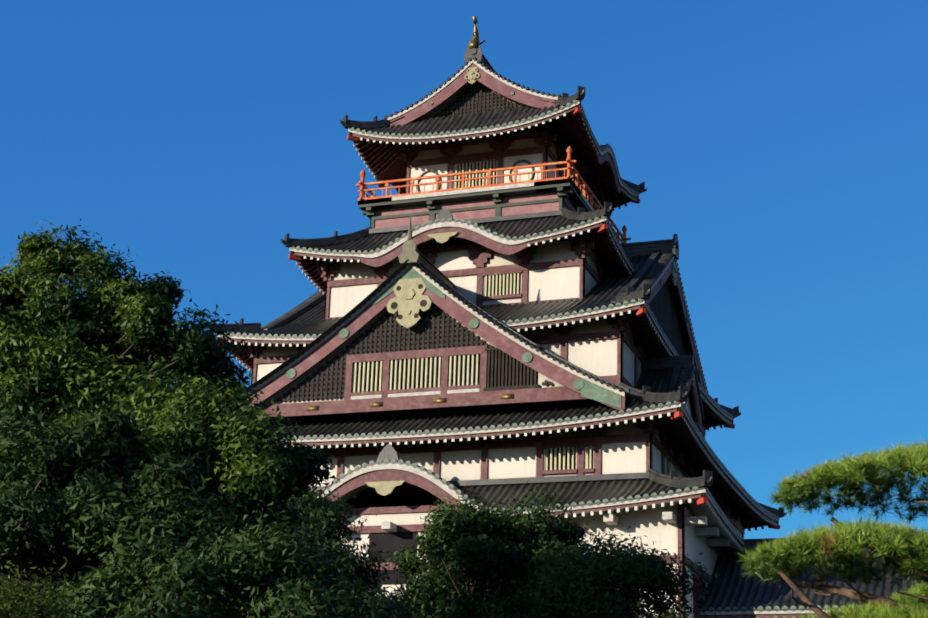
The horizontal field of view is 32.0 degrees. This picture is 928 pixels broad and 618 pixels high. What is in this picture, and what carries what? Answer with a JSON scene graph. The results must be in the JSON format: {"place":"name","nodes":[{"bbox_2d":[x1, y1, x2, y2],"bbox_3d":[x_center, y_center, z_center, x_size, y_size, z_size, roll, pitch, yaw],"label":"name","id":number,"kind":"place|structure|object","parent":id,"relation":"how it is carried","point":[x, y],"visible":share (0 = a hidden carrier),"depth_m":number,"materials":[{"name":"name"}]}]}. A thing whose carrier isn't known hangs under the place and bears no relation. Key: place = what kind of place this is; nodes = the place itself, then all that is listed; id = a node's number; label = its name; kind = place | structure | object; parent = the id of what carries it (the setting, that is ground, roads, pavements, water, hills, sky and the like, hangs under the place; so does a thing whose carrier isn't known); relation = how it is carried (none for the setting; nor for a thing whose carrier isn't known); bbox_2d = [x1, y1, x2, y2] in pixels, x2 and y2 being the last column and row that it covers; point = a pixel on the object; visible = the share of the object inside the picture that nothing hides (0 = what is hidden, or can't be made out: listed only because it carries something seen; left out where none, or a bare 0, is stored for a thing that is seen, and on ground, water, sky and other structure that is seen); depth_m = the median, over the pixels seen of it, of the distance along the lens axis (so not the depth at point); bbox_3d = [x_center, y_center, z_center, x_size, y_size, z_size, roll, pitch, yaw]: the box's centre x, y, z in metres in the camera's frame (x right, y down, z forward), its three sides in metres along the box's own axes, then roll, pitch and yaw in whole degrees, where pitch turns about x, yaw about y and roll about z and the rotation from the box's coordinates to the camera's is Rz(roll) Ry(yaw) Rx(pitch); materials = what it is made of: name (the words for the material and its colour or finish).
{"place":"outdoors","nodes":[
{"label":"outdoors","id":0,"kind":"place"},
{"bbox_2d":[0,219,257,488],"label":"camphor tree","id":1,"kind":"object","parent":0,"point":[68,367],"depth_m":37.85,"materials":[{"name":"green plant"}]},
{"bbox_2d":[0,398,278,601],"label":"camphor tree","id":2,"kind":"object","parent":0,"point":[120,509],"depth_m":28.54,"materials":[{"name":"green plant"}]},
{"bbox_2d":[50,366,366,592],"bbox_3d":[-5.642,6.682,31.508,7.157,11.461,5.209,-5,-19,19],"label":"tree","id":3,"kind":"object","parent":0,"point":[221,434],"depth_m":31.27,"materials":[{"name":"green plant"}]},
{"bbox_2d":[19,501,408,617],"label":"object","id":4,"kind":"object","parent":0,"point":[197,584],"depth_m":26.20,"materials":[{"name":"green plant"}]},
{"bbox_2d":[398,216,419,264],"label":"roof ornament","id":5,"kind":"object","parent":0,"point":[409,252],"visible":1,"depth_m":72.85,"materials":[{"name":"beige stone"}]},
{"bbox_2d":[307,16,513,410],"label":"keep shachi finials","id":6,"kind":"object","parent":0,"point":[473,42],"visible":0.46,"depth_m":72.87,"materials":[{"name":"gold metal"}]},
{"bbox_2d":[0,0,927,538],"label":"sky","id":7,"kind":"structure","parent":0,"point":[783,144],"materials":[{"name":"blue"}]},
{"bbox_2d":[359,160,590,247],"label":"green keep framing","id":8,"kind":"object","parent":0,"point":[568,191],"visible":0.27,"depth_m":80.59,"materials":[{"name":"wood"}]},
{"bbox_2d":[374,192,577,228],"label":"wall panels","id":9,"kind":"object","parent":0,"point":[485,213],"visible":0.05,"depth_m":80.53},
{"bbox_2d":[247,63,710,431],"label":"keep bargeboards","id":10,"kind":"object","parent":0,"point":[464,317],"visible":0.44,"depth_m":73.21,"materials":[{"name":"brown wood"}]},
{"bbox_2d":[245,91,700,407],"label":"bargeboard metal fittings","id":11,"kind":"object","parent":10,"relation":"attached to","point":[594,392],"visible":0.6,"depth_m":70.93,"materials":[{"name":"metal"}]},
{"bbox_2d":[365,67,694,495],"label":"gable ornaments","id":12,"kind":"object","parent":10,"relation":"attached to","point":[409,297],"visible":0.71,"depth_m":72.42},
{"bbox_2d":[274,69,684,402],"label":"gable lattice","id":13,"kind":"object","parent":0,"point":[660,304],"visible":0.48,"depth_m":72.94,"materials":[{"name":"black wood"}]},
{"bbox_2d":[356,146,630,243],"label":"balcony railing","id":14,"kind":"object","parent":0,"point":[570,166],"visible":0.38,"depth_m":81.00,"materials":[{"name":"wood"}]},
{"bbox_2d":[218,107,779,528],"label":"rafter end caps","id":15,"kind":"object","parent":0,"point":[639,313],"visible":0.52,"depth_m":76.92,"materials":[{"name":"metal"}]},
{"bbox_2d":[233,99,766,526],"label":"keep eave soffits","id":16,"kind":"object","parent":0,"point":[396,168],"visible":0.04,"depth_m":85.63,"materials":[{"name":"brown wood"}]},
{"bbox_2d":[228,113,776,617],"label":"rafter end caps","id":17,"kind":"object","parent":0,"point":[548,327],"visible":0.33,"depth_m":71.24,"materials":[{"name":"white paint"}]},
{"bbox_2d":[217,105,814,617],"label":"timber framing","id":18,"kind":"object","parent":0,"point":[677,437],"visible":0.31,"depth_m":72.60,"materials":[{"name":"brown wood"}]},
{"bbox_2d":[216,59,830,614],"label":"white keep eave boards","id":19,"kind":"object","parent":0,"point":[710,523],"visible":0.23,"depth_m":71.37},
{"bbox_2d":[353,160,696,617],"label":"dark keep openings","id":20,"kind":"object","parent":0,"point":[391,543],"visible":0.08,"depth_m":70.83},
{"bbox_2d":[353,159,735,527],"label":"window bars","id":21,"kind":"object","parent":20,"relation":"in","point":[671,466],"visible":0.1,"depth_m":71.88,"materials":[{"name":"beige wood"}]},
{"bbox_2d":[219,97,860,612],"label":"eave tiles","id":22,"kind":"object","parent":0,"point":[485,427],"visible":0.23,"depth_m":70.71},
{"bbox_2d":[228,57,926,609],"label":"keep roof tiles","id":23,"kind":"object","parent":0,"point":[732,585],"visible":0.21,"depth_m":72.48,"materials":[{"name":"grey tile"}]},
{"bbox_2d":[208,43,914,610],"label":"keep ridge tiles","id":24,"kind":"object","parent":23,"relation":"on","point":[656,249],"visible":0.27,"depth_m":74.63,"materials":[{"name":"grey tile"}]},
{"bbox_2d":[736,435,927,617],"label":"pine tree","id":25,"kind":"object","parent":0,"point":[854,539],"depth_m":26.90,"materials":[{"name":"green plant"}]},
{"bbox_2d":[886,580,927,604],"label":"pine tree","id":26,"kind":"object","parent":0,"point":[920,590],"visible":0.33,"depth_m":30.86,"materials":[{"name":"green plant"}]},
{"label":"ground","id":27,"kind":"structure","parent":0,"visible":0},
{"bbox_3d":[-6.895,6.273,20.498,3.789,5.254,3.857,-5,-19,19],"label":"weeping tree trunk","id":28,"kind":"object","parent":27,"relation":"on","visible":0},
{"bbox_2d":[0,549,152,617],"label":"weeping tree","id":29,"kind":"object","parent":28,"relation":"attached to","point":[24,606],"visible":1,"depth_m":21.06,"materials":[{"name":"green plant"}]},
{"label":"castle mound hill","id":30,"kind":"structure","parent":0,"visible":0},
{"bbox_2d":[282,479,395,598],"bbox_3d":[-7.270,11.512,53.328,10.862,11.860,8.580,-5,-19,19],"label":"oak tree","id":31,"kind":"object","parent":30,"relation":"on","point":[330,517],"depth_m":53.38,"materials":[{"name":"green plant"}]},
{"bbox_2d":[328,574,430,617],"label":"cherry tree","id":32,"kind":"object","parent":30,"relation":"on","point":[394,607],"visible":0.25,"depth_m":37.68,"materials":[{"name":"green plant"}]},
{"bbox_2d":[256,82,741,617],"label":"keep plaster panels","id":33,"kind":"object","parent":30,"relation":"on","point":[596,356],"visible":0.1,"depth_m":72.17,"materials":[{"name":"white paint"}]},
{"bbox_2d":[385,480,652,617],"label":"oak tree","id":34,"kind":"object","parent":30,"relation":"on","point":[501,554],"depth_m":50.42,"materials":[{"name":"green plant"}]},
{"bbox_2d":[465,524,720,617],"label":"oak tree","id":35,"kind":"object","parent":30,"relation":"on","point":[603,579],"depth_m":44.55,"materials":[{"name":"green plant"}]}
]}

